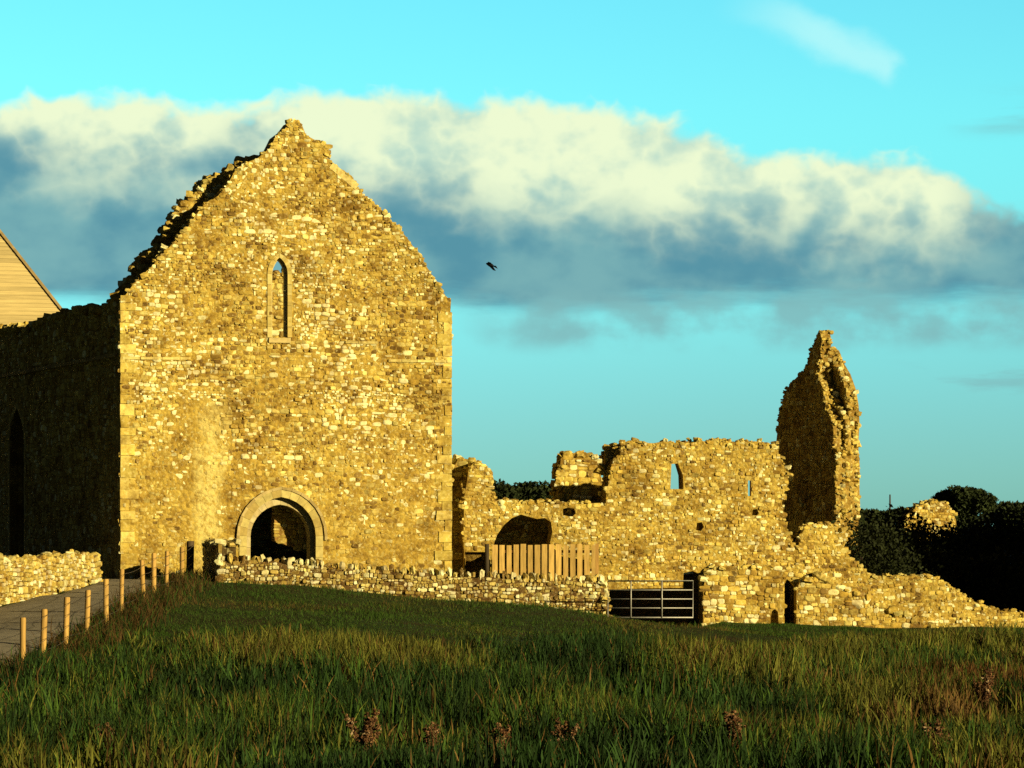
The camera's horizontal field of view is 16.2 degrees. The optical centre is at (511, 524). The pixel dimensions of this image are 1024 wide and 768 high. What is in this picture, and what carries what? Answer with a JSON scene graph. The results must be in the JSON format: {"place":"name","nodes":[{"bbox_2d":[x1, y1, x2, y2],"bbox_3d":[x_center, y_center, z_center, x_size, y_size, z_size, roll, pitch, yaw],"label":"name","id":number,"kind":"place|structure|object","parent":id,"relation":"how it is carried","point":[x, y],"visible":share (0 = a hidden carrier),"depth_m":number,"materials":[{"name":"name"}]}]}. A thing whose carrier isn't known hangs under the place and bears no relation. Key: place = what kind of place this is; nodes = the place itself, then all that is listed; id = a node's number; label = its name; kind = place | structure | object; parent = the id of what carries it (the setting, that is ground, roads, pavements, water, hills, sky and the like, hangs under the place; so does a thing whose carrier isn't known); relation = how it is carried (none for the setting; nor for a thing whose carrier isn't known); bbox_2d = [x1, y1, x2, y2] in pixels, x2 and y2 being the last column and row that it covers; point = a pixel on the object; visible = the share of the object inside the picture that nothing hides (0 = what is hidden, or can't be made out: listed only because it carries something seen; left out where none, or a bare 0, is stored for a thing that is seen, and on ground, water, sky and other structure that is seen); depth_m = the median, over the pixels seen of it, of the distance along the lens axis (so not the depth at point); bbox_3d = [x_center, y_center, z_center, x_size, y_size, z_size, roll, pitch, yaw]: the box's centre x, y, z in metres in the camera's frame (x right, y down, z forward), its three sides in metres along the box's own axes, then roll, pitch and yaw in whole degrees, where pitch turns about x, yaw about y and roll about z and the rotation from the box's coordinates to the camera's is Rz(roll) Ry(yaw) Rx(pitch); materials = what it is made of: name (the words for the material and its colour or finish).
{"place":"outdoors","nodes":[
{"label":"outdoors","id":0,"kind":"place"},
{"bbox_2d":[486,262,497,270],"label":"bird","id":1,"kind":"object","parent":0,"point":[491,265],"visible":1,"depth_m":149.95},
{"bbox_2d":[0,550,1022,767],"bbox_3d":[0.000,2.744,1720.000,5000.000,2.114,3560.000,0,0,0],"label":"ground","id":2,"kind":"structure","parent":0,"point":[547,620],"depth_m":101.25,"materials":[{"name":"green plant"}]},
{"bbox_2d":[0,229,61,324],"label":"gabled building","id":3,"kind":"structure","parent":2,"relation":"on","point":[26,295],"depth_m":152.65,"materials":[{"name":"timber boards"}]},
{"bbox_2d":[0,549,102,605],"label":"lane wall","id":4,"kind":"structure","parent":2,"relation":"on","point":[25,577],"depth_m":103.86,"materials":[{"name":"beige stone"}]},
{"bbox_2d":[0,579,156,664],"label":"lane","id":5,"kind":"structure","parent":2,"relation":"on","point":[29,610],"depth_m":97.05,"materials":[{"name":"stone paving slabs"}]},
{"bbox_2d":[94,722,113,744],"bbox_3d":[-6.425,3.453,57.014,0.393,0.664,0.508,0,0,20],"label":"dock plant","id":6,"kind":"object","parent":2,"relation":"on","point":[95,726],"visible":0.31,"depth_m":56.97,"materials":[{"name":"brown plant"}]},
{"bbox_2d":[20,541,193,661],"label":"wire fence","id":7,"kind":"object","parent":2,"relation":"on","point":[105,600],"visible":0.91,"depth_m":91.85,"materials":[{"name":"brown wood"}]},
{"bbox_2d":[0,566,252,684],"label":"verge weeds","id":8,"kind":"object","parent":2,"relation":"on","point":[137,609],"visible":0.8,"depth_m":93.33,"materials":[{"name":"green plant"}]},
{"bbox_2d":[156,572,175,579],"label":"shrub","id":9,"kind":"object","parent":2,"relation":"on","point":[159,575],"visible":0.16,"depth_m":110.38,"materials":[{"name":"green plant"}]},
{"bbox_2d":[0,118,454,578],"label":"ruined church","id":10,"kind":"structure","parent":2,"relation":"on","point":[206,371],"depth_m":116.81,"materials":[{"name":"beige stone"}]},
{"bbox_2d":[7,403,25,555],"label":"window","id":11,"kind":"structure","parent":10,"relation":"in","point":[12,422],"depth_m":131.06,"materials":[{"name":"stone"}]},
{"bbox_2d":[267,253,291,342],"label":"window","id":12,"kind":"structure","parent":10,"relation":"in","point":[287,276],"depth_m":116.49,"materials":[{"name":"stone"}]},
{"bbox_2d":[236,487,327,560],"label":"doorway","id":13,"kind":"structure","parent":10,"relation":"in","point":[269,498],"depth_m":116.54,"materials":[{"name":"stone"}]},
{"bbox_2d":[342,708,381,756],"bbox_3d":[-2.334,3.298,56.478,0.657,0.878,0.535,0,0,-20],"label":"dock plant","id":14,"kind":"object","parent":2,"relation":"on","point":[366,735],"visible":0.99,"depth_m":56.45,"materials":[{"name":"brown plant"}]},
{"bbox_2d":[201,538,612,616],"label":"boundary wall","id":15,"kind":"structure","parent":2,"relation":"on","point":[226,563],"depth_m":109.11,"materials":[{"name":"beige stone"}]},
{"bbox_2d":[421,721,439,753],"bbox_3d":[-1.261,3.412,55.971,0.547,0.714,0.423,0,0,23],"label":"dock plant","id":16,"kind":"object","parent":2,"relation":"on","point":[427,733],"visible":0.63,"depth_m":55.90,"materials":[{"name":"brown plant"}]},
{"bbox_2d":[485,544,488,576],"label":"wooden post","id":17,"kind":"object","parent":2,"relation":"on","point":[486,558],"visible":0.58,"depth_m":117.15,"materials":[{"name":"brown wood"}]},
{"bbox_2d":[488,722,511,751],"bbox_3d":[-0.212,3.424,55.470,0.585,0.765,0.453,0,0,-39],"label":"dock plant","id":18,"kind":"object","parent":2,"relation":"on","point":[503,732],"visible":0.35,"depth_m":55.41,"materials":[{"name":"brown plant"}]},
{"bbox_2d":[491,478,518,499],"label":"tree","id":19,"kind":"object","parent":2,"relation":"on","point":[499,486],"visible":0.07,"depth_m":248.82,"materials":[{"name":"green plant"}]},
{"bbox_2d":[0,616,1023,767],"bbox_3d":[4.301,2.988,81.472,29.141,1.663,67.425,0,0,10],"label":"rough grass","id":20,"kind":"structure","parent":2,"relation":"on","point":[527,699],"depth_m":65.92,"materials":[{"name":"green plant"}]},
{"bbox_2d":[498,482,535,500],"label":"tree","id":21,"kind":"object","parent":2,"relation":"on","point":[518,492],"visible":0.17,"depth_m":248.97,"materials":[{"name":"green plant"}]},
{"bbox_2d":[504,480,552,500],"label":"tree","id":22,"kind":"object","parent":2,"relation":"on","point":[531,484],"visible":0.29,"depth_m":249.34,"materials":[{"name":"green plant"}]},
{"bbox_2d":[531,482,551,499],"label":"tree","id":23,"kind":"object","parent":2,"relation":"on","point":[538,492],"visible":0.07,"depth_m":248.84,"materials":[{"name":"green plant"}]},
{"bbox_2d":[492,544,598,580],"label":"paling fence","id":24,"kind":"object","parent":2,"relation":"on","point":[551,551],"visible":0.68,"depth_m":117.59,"materials":[{"name":"brown wood"}]},
{"bbox_2d":[549,717,581,751],"bbox_3d":[0.842,3.382,56.524,0.539,0.721,0.439,0,0,11],"label":"dock plant","id":25,"kind":"object","parent":2,"relation":"on","point":[564,731],"visible":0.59,"depth_m":56.51,"materials":[{"name":"brown plant"}]},
{"bbox_2d":[607,580,692,617],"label":"field gate","id":26,"kind":"structure","parent":2,"relation":"on","point":[631,598],"depth_m":107.59,"materials":[{"name":"metal"}]},
{"bbox_2d":[722,710,746,752],"bbox_3d":[3.405,3.257,55.040,0.662,0.865,0.512,0,0,-8],"label":"dock plant","id":27,"kind":"object","parent":2,"relation":"on","point":[729,725],"visible":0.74,"depth_m":54.97,"materials":[{"name":"brown plant"}]},
{"bbox_2d":[450,437,1023,627],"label":"ruined range","id":28,"kind":"structure","parent":2,"relation":"on","point":[725,539],"depth_m":119.83,"materials":[{"name":"beige stone"}]},
{"bbox_2d":[549,450,602,512],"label":"ruined wall","id":29,"kind":"structure","parent":28,"relation":"on","point":[576,475],"depth_m":124.31,"materials":[{"name":"beige stone"}]},
{"bbox_2d":[775,330,861,553],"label":"ruined tower","id":30,"kind":"structure","parent":28,"relation":"on","point":[817,429],"depth_m":124.65,"materials":[{"name":"beige stone"}]},
{"bbox_2d":[859,508,890,535],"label":"tree","id":31,"kind":"object","parent":2,"relation":"on","point":[880,515],"visible":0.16,"depth_m":248.80,"materials":[{"name":"green plant"}]},
{"bbox_2d":[830,509,927,575],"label":"bush","id":32,"kind":"object","parent":2,"relation":"on","point":[873,565],"visible":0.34,"depth_m":122.46,"materials":[{"name":"green plant"}]},
{"bbox_2d":[884,506,905,527],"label":"tree","id":33,"kind":"object","parent":2,"relation":"on","point":[892,511],"visible":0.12,"depth_m":249.30,"materials":[{"name":"green plant"}]},
{"bbox_2d":[858,504,951,544],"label":"bush","id":34,"kind":"object","parent":2,"relation":"on","point":[902,519],"visible":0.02,"depth_m":137.76,"materials":[{"name":"green plant"}]},
{"bbox_2d":[859,528,950,560],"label":"bush","id":35,"kind":"object","parent":2,"relation":"on","point":[921,540],"visible":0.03,"depth_m":130.44,"materials":[{"name":"green plant"}]},
{"bbox_2d":[868,546,983,602],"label":"bush","id":36,"kind":"object","parent":2,"relation":"on","point":[922,558],"visible":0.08,"depth_m":126.89,"materials":[{"name":"green plant"}]},
{"bbox_2d":[898,499,957,535],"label":"ruined wall","id":37,"kind":"structure","parent":2,"relation":"on","point":[937,513],"depth_m":158.31,"materials":[{"name":"beige stone"}]},
{"bbox_2d":[890,522,974,563],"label":"bush","id":38,"kind":"object","parent":2,"relation":"on","point":[941,537],"visible":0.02,"depth_m":136.21,"materials":[{"name":"green plant"}]},
{"bbox_2d":[921,718,952,752],"bbox_3d":[6.391,3.329,54.573,0.618,0.826,0.503,0,0,42],"label":"dock plant","id":39,"kind":"object","parent":2,"relation":"on","point":[938,730],"visible":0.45,"depth_m":54.45,"materials":[{"name":"brown plant"}]},
{"bbox_2d":[931,485,998,533],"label":"tree","id":40,"kind":"object","parent":2,"relation":"on","point":[966,503],"visible":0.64,"depth_m":233.92,"materials":[{"name":"green plant"}]},
{"bbox_2d":[932,508,1023,550],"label":"bush","id":41,"kind":"object","parent":2,"relation":"on","point":[986,519],"visible":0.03,"depth_m":138.60,"materials":[{"name":"green plant"}]},
{"bbox_2d":[944,502,1023,559],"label":"bush","id":42,"kind":"object","parent":2,"relation":"on","point":[1012,517],"visible":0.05,"depth_m":137.44,"materials":[{"name":"green plant"}]},
{"bbox_2d":[971,668,1003,713],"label":"dock plant","id":43,"kind":"object","parent":2,"relation":"on","point":[986,684],"visible":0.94,"depth_m":68.02,"materials":[{"name":"brown plant"}]},
{"bbox_2d":[983,500,1023,532],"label":"tree","id":44,"kind":"object","parent":2,"relation":"on","point":[1000,504],"visible":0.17,"depth_m":249.31,"materials":[{"name":"green plant"}]},
{"bbox_2d":[1006,500,1023,529],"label":"tree","id":45,"kind":"object","parent":2,"relation":"on","point":[1020,506],"visible":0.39,"depth_m":248.92,"materials":[{"name":"green plant"}]},
{"bbox_2d":[0,0,1023,525],"label":"sky","id":46,"kind":"structure","parent":0,"point":[671,202],"materials":[{"name":"blue"}]}
]}

